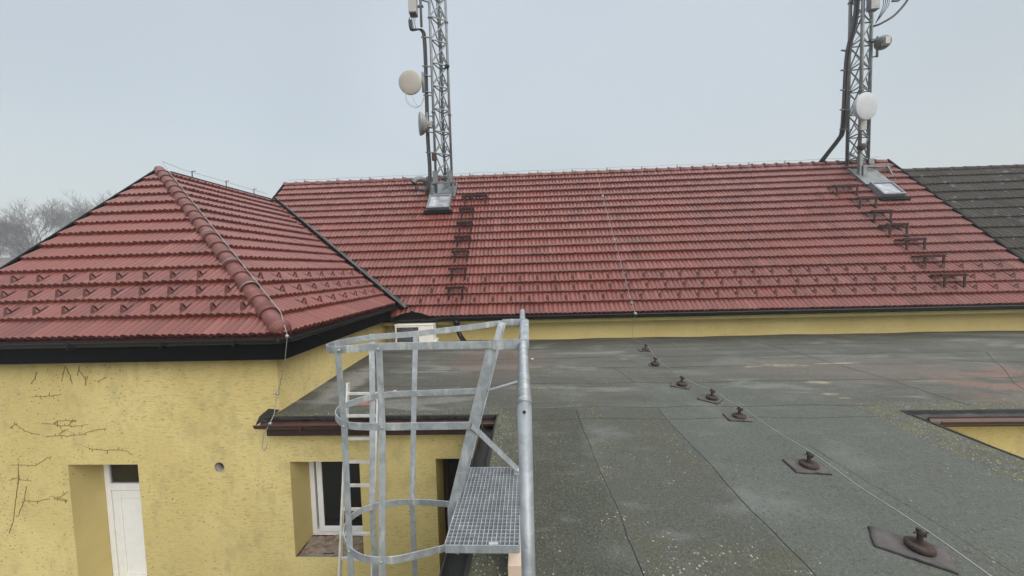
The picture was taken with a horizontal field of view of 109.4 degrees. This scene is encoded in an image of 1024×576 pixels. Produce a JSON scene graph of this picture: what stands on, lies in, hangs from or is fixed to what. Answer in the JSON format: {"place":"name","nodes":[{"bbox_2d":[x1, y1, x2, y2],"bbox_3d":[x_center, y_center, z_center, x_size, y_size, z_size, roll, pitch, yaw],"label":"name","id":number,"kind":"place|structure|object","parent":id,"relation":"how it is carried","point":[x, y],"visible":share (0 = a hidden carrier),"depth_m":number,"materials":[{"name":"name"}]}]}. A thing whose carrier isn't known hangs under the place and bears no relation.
{"place":"outdoors","nodes":[
{"label":"outdoors","id":0,"kind":"place"},
{"bbox_2d":[0,0,1023,257],"label":"sky","id":1,"kind":"structure","parent":0,"point":[258,95],"materials":[{"name":"grey"}]},
{"bbox_2d":[902,164,1023,258],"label":"neighbour house","id":2,"kind":"structure","parent":0,"point":[989,199],"depth_m":11.10,"materials":[{"name":"grey tile"}]},
{"bbox_3d":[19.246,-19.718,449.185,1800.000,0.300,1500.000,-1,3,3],"label":"ground","id":3,"kind":"structure","parent":0,"visible":0},
{"bbox_2d":[0,257,15,266],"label":"distant house","id":4,"kind":"structure","parent":3,"relation":"on","point":[3,261],"depth_m":58.23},
{"bbox_2d":[0,232,39,257],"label":"bare tree","id":5,"kind":"object","parent":3,"relation":"on","point":[10,251],"visible":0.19,"depth_m":65.87,"materials":[{"name":"grey plant"}]},
{"bbox_2d":[0,196,80,256],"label":"bare tree","id":6,"kind":"object","parent":3,"relation":"on","point":[17,231],"visible":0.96,"depth_m":59.71,"materials":[{"name":"grey plant"}]},
{"bbox_2d":[37,189,116,232],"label":"bare tree","id":7,"kind":"object","parent":3,"relation":"on","point":[86,210],"visible":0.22,"depth_m":69.27,"materials":[{"name":"grey plant"}]},
{"bbox_2d":[0,166,397,575],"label":"side wing","id":8,"kind":"structure","parent":3,"relation":"on","point":[153,314],"depth_m":5.39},
{"bbox_2d":[9,456,50,531],"bbox_3d":[-7.230,3.105,5.438,0.806,1.205,0.008,-1,3,3],"label":"dead creeper","id":9,"kind":"object","parent":8,"relation":"attached to","point":[17,486],"visible":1,"depth_m":5.43,"materials":[{"name":"brown plant"}]},
{"bbox_2d":[17,486,67,516],"bbox_3d":[-7.041,3.200,5.435,0.841,0.482,0.008,-1,3,3],"label":"dead creeper","id":10,"kind":"object","parent":8,"relation":"attached to","point":[41,500],"visible":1,"depth_m":5.43,"materials":[{"name":"brown plant"}]},
{"bbox_2d":[61,365,80,382],"bbox_3d":[-6.455,1.272,5.303,0.310,0.285,0.008,-1,3,3],"label":"dead creeper","id":11,"kind":"object","parent":8,"relation":"attached to","point":[68,373],"visible":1,"depth_m":5.30,"materials":[{"name":"brown plant"}]},
{"bbox_2d":[43,419,106,437],"bbox_3d":[-6.454,2.074,5.348,1.011,0.302,0.007,-1,3,3],"label":"dead creeper","id":12,"kind":"object","parent":8,"relation":"attached to","point":[66,429],"visible":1,"depth_m":5.35,"materials":[{"name":"brown plant"}]},
{"bbox_2d":[86,447,131,454],"bbox_3d":[-5.932,2.403,5.344,0.719,0.132,0.007,-1,3,3],"label":"dead creeper","id":13,"kind":"object","parent":8,"relation":"attached to","point":[107,450],"visible":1,"depth_m":5.34,"materials":[{"name":"brown plant"}]},
{"bbox_2d":[112,490,146,575],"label":"door","id":14,"kind":"structure","parent":8,"relation":"in","point":[127,503],"depth_m":5.90,"materials":[{"name":"white plastic"}]},
{"bbox_2d":[162,161,288,450],"bbox_3d":[-6.561,-0.508,8.094,2.143,5.198,9.589,-4,4,-34],"label":"lightning wire","id":15,"kind":"object","parent":8,"relation":"attached to","point":[276,393],"visible":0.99,"depth_m":5.51,"materials":[{"name":"grey metal"}]},
{"bbox_2d":[338,382,378,575],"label":"aluminium ladder","id":16,"kind":"object","parent":3,"relation":"on","point":[341,557],"visible":0.54,"depth_m":4.70,"materials":[{"name":"silver metal"}]},
{"bbox_2d":[253,331,1023,575],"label":"flat roof annex","id":17,"kind":"object","parent":3,"relation":"on","point":[662,477],"visible":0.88,"depth_m":4.49,"materials":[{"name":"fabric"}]},
{"bbox_2d":[309,462,362,534],"bbox_3d":[-2.660,3.186,5.703,1.023,1.429,0.100,-1,3,3],"label":"window","id":18,"kind":"structure","parent":17,"relation":"in","point":[325,477],"depth_m":5.68,"materials":[{"name":"white plastic"}]},
{"bbox_2d":[354,401,369,405],"bbox_3d":[-2.224,1.691,5.381,0.240,0.068,0.120,-2,3,-6],"label":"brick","id":19,"kind":"object","parent":17,"relation":"on","point":[365,403],"visible":0.26,"depth_m":5.33,"materials":[{"name":"red brick"}]},
{"bbox_2d":[391,322,438,341],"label":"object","id":20,"kind":"object","parent":17,"relation":"on","point":[408,327],"visible":0.52,"depth_m":8.48,"materials":[{"name":"white plastic"}]},
{"bbox_2d":[326,309,535,575],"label":"caged ladder","id":21,"kind":"object","parent":17,"relation":"attached to","point":[490,509],"visible":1,"depth_m":2.63,"materials":[{"name":"metal"}]},
{"bbox_2d":[448,459,471,498],"bbox_3d":[-0.648,3.542,5.657,0.766,2.313,0.040,-1,3,3],"label":"door","id":22,"kind":"structure","parent":17,"relation":"in","point":[452,463],"depth_m":5.61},
{"bbox_2d":[508,534,521,575],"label":"timber beam","id":23,"kind":"structure","parent":17,"relation":"on","point":[514,564],"depth_m":2.30,"materials":[{"name":"beige wood"}]},
{"bbox_2d":[638,344,650,351],"bbox_3d":[2.829,1.269,7.752,0.237,0.155,0.194,-1,3,9],"label":"wire holder","id":24,"kind":"object","parent":17,"relation":"on","point":[645,349],"visible":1,"depth_m":7.71,"materials":[{"name":"metal"}]},
{"bbox_2d":[648,357,658,366],"bbox_3d":[2.658,1.375,6.787,0.190,0.172,0.167,-1,3,15],"label":"wire holder","id":25,"kind":"object","parent":17,"relation":"on","point":[654,363],"visible":1,"depth_m":6.76,"materials":[{"name":"metal"}]},
{"bbox_2d":[670,376,689,389],"bbox_3d":[2.659,1.478,5.735,0.276,0.174,0.197,0,4,31],"label":"wire holder","id":26,"kind":"object","parent":17,"relation":"on","point":[682,384],"visible":1,"depth_m":5.71,"materials":[{"name":"metal"}]},
{"bbox_2d":[697,388,723,404],"bbox_3d":[2.830,1.523,5.179,0.251,0.168,0.276,-4,4,-42],"label":"wire holder","id":27,"kind":"object","parent":17,"relation":"on","point":[712,398],"visible":1,"depth_m":5.16,"materials":[{"name":"metal"}]},
{"bbox_2d":[723,406,751,421],"bbox_3d":[2.835,1.570,4.570,0.277,0.154,0.222,-1,3,11],"label":"wire holder","id":28,"kind":"object","parent":17,"relation":"on","point":[738,416],"visible":1,"depth_m":4.54,"materials":[{"name":"metal"}]},
{"bbox_2d":[782,451,831,474],"bbox_3d":[2.814,1.649,3.473,0.304,0.158,0.237,-1,3,9],"label":"wire holder","id":29,"kind":"object","parent":17,"relation":"on","point":[808,465],"visible":1,"depth_m":3.45,"materials":[{"name":"metal"}]},
{"bbox_2d":[868,526,958,575],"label":"wire holder","id":30,"kind":"object","parent":17,"relation":"on","point":[918,548],"visible":1,"depth_m":2.46,"materials":[{"name":"metal"}]},
{"bbox_2d":[632,317,990,575],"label":"lightning wire","id":31,"kind":"object","parent":30,"relation":"attached to","point":[988,574],"visible":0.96,"depth_m":2.95,"materials":[{"name":"grey metal"}]},
{"bbox_2d":[270,159,1023,413],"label":"long house","id":32,"kind":"structure","parent":3,"relation":"on","point":[776,248],"depth_m":9.76,"materials":[{"name":"red tile"}]},
{"bbox_2d":[411,176,430,193],"bbox_3d":[-3.005,-3.407,12.138,0.724,0.633,0.255,-4,4,-41],"label":"cable duct","id":33,"kind":"object","parent":32,"relation":"attached to","point":[415,180],"visible":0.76,"depth_m":12.04,"materials":[{"name":"grey metal"}]},
{"bbox_2d":[408,0,455,197],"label":"lattice mast","id":34,"kind":"object","parent":32,"relation":"on","point":[441,124],"visible":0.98,"depth_m":12.01,"materials":[{"name":"grey metal"}]},
{"bbox_2d":[399,70,431,107],"bbox_3d":[-3.122,-6.414,11.832,1.030,1.172,0.447,-1,3,3],"label":"dish antenna","id":35,"kind":"object","parent":34,"relation":"attached to","point":[411,82],"visible":1,"depth_m":11.64,"materials":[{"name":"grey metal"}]},
{"bbox_2d":[408,0,428,30],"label":"radio unit","id":36,"kind":"object","parent":34,"relation":"attached to","point":[413,6],"visible":1,"depth_m":11.57,"materials":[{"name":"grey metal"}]},
{"bbox_2d":[418,112,432,135],"bbox_3d":[-2.969,-5.372,11.899,0.597,0.720,0.579,0,4,31],"label":"dish antenna","id":37,"kind":"object","parent":34,"relation":"attached to","point":[425,125],"visible":1,"depth_m":11.75,"materials":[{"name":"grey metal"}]},
{"bbox_2d":[445,286,464,300],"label":"roof step","id":38,"kind":"object","parent":32,"relation":"on","point":[457,287],"visible":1,"depth_m":8.98,"materials":[{"name":"brown metal"}]},
{"bbox_2d":[448,267,467,280],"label":"roof step","id":39,"kind":"object","parent":32,"relation":"on","point":[462,268],"visible":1,"depth_m":9.42,"materials":[{"name":"brown metal"}]},
{"bbox_2d":[453,320,466,340],"bbox_3d":[-1.157,1.065,8.565,0.538,0.652,0.216,1,4,40],"label":"downpipe","id":40,"kind":"object","parent":32,"relation":"attached to","point":[459,333],"visible":0.5,"depth_m":8.62,"materials":[{"name":"black metal"}]},
{"bbox_2d":[451,250,469,262],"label":"roof step","id":41,"kind":"object","parent":32,"relation":"on","point":[460,251],"visible":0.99,"depth_m":9.87,"materials":[{"name":"brown metal"}]},
{"bbox_2d":[454,235,471,248],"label":"roof step","id":42,"kind":"object","parent":32,"relation":"on","point":[463,236],"visible":1,"depth_m":10.29,"materials":[{"name":"brown metal"}]},
{"bbox_2d":[456,221,472,233],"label":"roof step","id":43,"kind":"object","parent":32,"relation":"on","point":[464,222],"visible":1,"depth_m":10.72,"materials":[{"name":"brown metal"}]},
{"bbox_2d":[458,207,474,219],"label":"roof step","id":44,"kind":"object","parent":32,"relation":"on","point":[461,209],"visible":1,"depth_m":11.18,"materials":[{"name":"brown metal"}]},
{"bbox_2d":[461,194,487,206],"bbox_3d":[-1.195,-2.817,11.783,0.840,0.382,0.378,-1,3,3],"label":"roof step","id":45,"kind":"object","parent":32,"relation":"on","point":[473,195],"visible":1,"depth_m":11.63,"materials":[{"name":"brown metal"}]},
{"bbox_2d":[297,158,851,181],"bbox_3d":[2.155,-4.118,12.662,20.500,0.102,0.030,-1,3,3],"label":"lightning wire","id":46,"kind":"object","parent":32,"relation":"attached to","point":[545,170],"visible":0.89,"depth_m":12.67,"materials":[{"name":"grey metal"}]},
{"bbox_2d":[597,174,636,314],"bbox_3d":[2.872,-1.724,10.377,0.069,4.484,4.358,-1,3,3],"label":"lightning wire","id":47,"kind":"object","parent":32,"relation":"attached to","point":[634,313],"visible":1,"depth_m":9.65,"materials":[{"name":"grey metal"}]},
{"bbox_2d":[827,184,858,196],"bbox_3d":[10.163,-2.956,11.152,0.730,0.382,0.378,-1,3,3],"label":"roof step","id":48,"kind":"object","parent":32,"relation":"on","point":[849,186],"visible":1,"depth_m":11.01,"materials":[{"name":"brown metal"}]},
{"bbox_2d":[849,196,877,208],"bbox_3d":[10.371,-2.488,10.718,0.580,0.382,0.378,-1,3,3],"label":"roof step","id":49,"kind":"object","parent":32,"relation":"on","point":[867,198],"visible":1,"depth_m":10.58,"materials":[{"name":"brown metal"}]},
{"bbox_2d":[819,0,907,179],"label":"lattice mast","id":50,"kind":"object","parent":32,"relation":"on","point":[847,92],"visible":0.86,"depth_m":11.72,"materials":[{"name":"grey metal"}]},
{"bbox_2d":[850,92,876,120],"bbox_3d":[10.829,-5.582,11.290,0.818,0.819,0.455,-2,3,-10],"label":"dish antenna","id":51,"kind":"object","parent":50,"relation":"attached to","point":[864,108],"visible":1,"depth_m":11.08,"materials":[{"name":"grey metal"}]},
{"bbox_2d":[866,0,889,23],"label":"radio unit","id":52,"kind":"object","parent":50,"relation":"attached to","point":[872,5],"visible":1,"depth_m":11.21,"materials":[{"name":"grey metal"}]},
{"bbox_2d":[873,35,891,57],"bbox_3d":[11.861,-7.774,11.553,0.428,0.640,0.513,-1,3,3],"label":"dish antenna","id":53,"kind":"object","parent":50,"relation":"attached to","point":[882,42],"visible":1,"depth_m":11.53,"materials":[{"name":"grey metal"}]},
{"bbox_2d":[863,209,892,222],"bbox_3d":[10.354,-2.003,10.284,0.580,0.382,0.378,-1,3,3],"label":"roof step","id":54,"kind":"object","parent":32,"relation":"on","point":[874,212],"visible":0.98,"depth_m":10.14,"materials":[{"name":"brown metal"}]},
{"bbox_2d":[878,223,908,236],"bbox_3d":[10.368,-1.561,9.887,0.580,0.382,0.378,-1,3,3],"label":"roof step","id":55,"kind":"object","parent":32,"relation":"on","point":[895,224],"visible":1,"depth_m":9.74,"materials":[{"name":"brown metal"}]},
{"bbox_2d":[894,237,926,250],"bbox_3d":[10.382,-1.109,9.481,0.580,0.382,0.378,-1,3,3],"label":"roof step","id":56,"kind":"object","parent":32,"relation":"on","point":[924,239],"visible":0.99,"depth_m":9.34,"materials":[{"name":"brown metal"}]},
{"bbox_2d":[910,254,945,267],"bbox_3d":[10.365,-0.634,9.057,0.580,0.382,0.378,-1,3,3],"label":"roof step","id":57,"kind":"object","parent":32,"relation":"on","point":[943,256],"visible":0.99,"depth_m":8.91,"materials":[{"name":"brown metal"}]},
{"bbox_2d":[928,273,967,287],"bbox_3d":[10.338,-0.149,8.623,0.580,0.382,0.378,-1,3,3],"label":"roof step","id":58,"kind":"object","parent":32,"relation":"on","point":[964,275],"visible":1,"depth_m":8.48,"materials":[{"name":"brown metal"}]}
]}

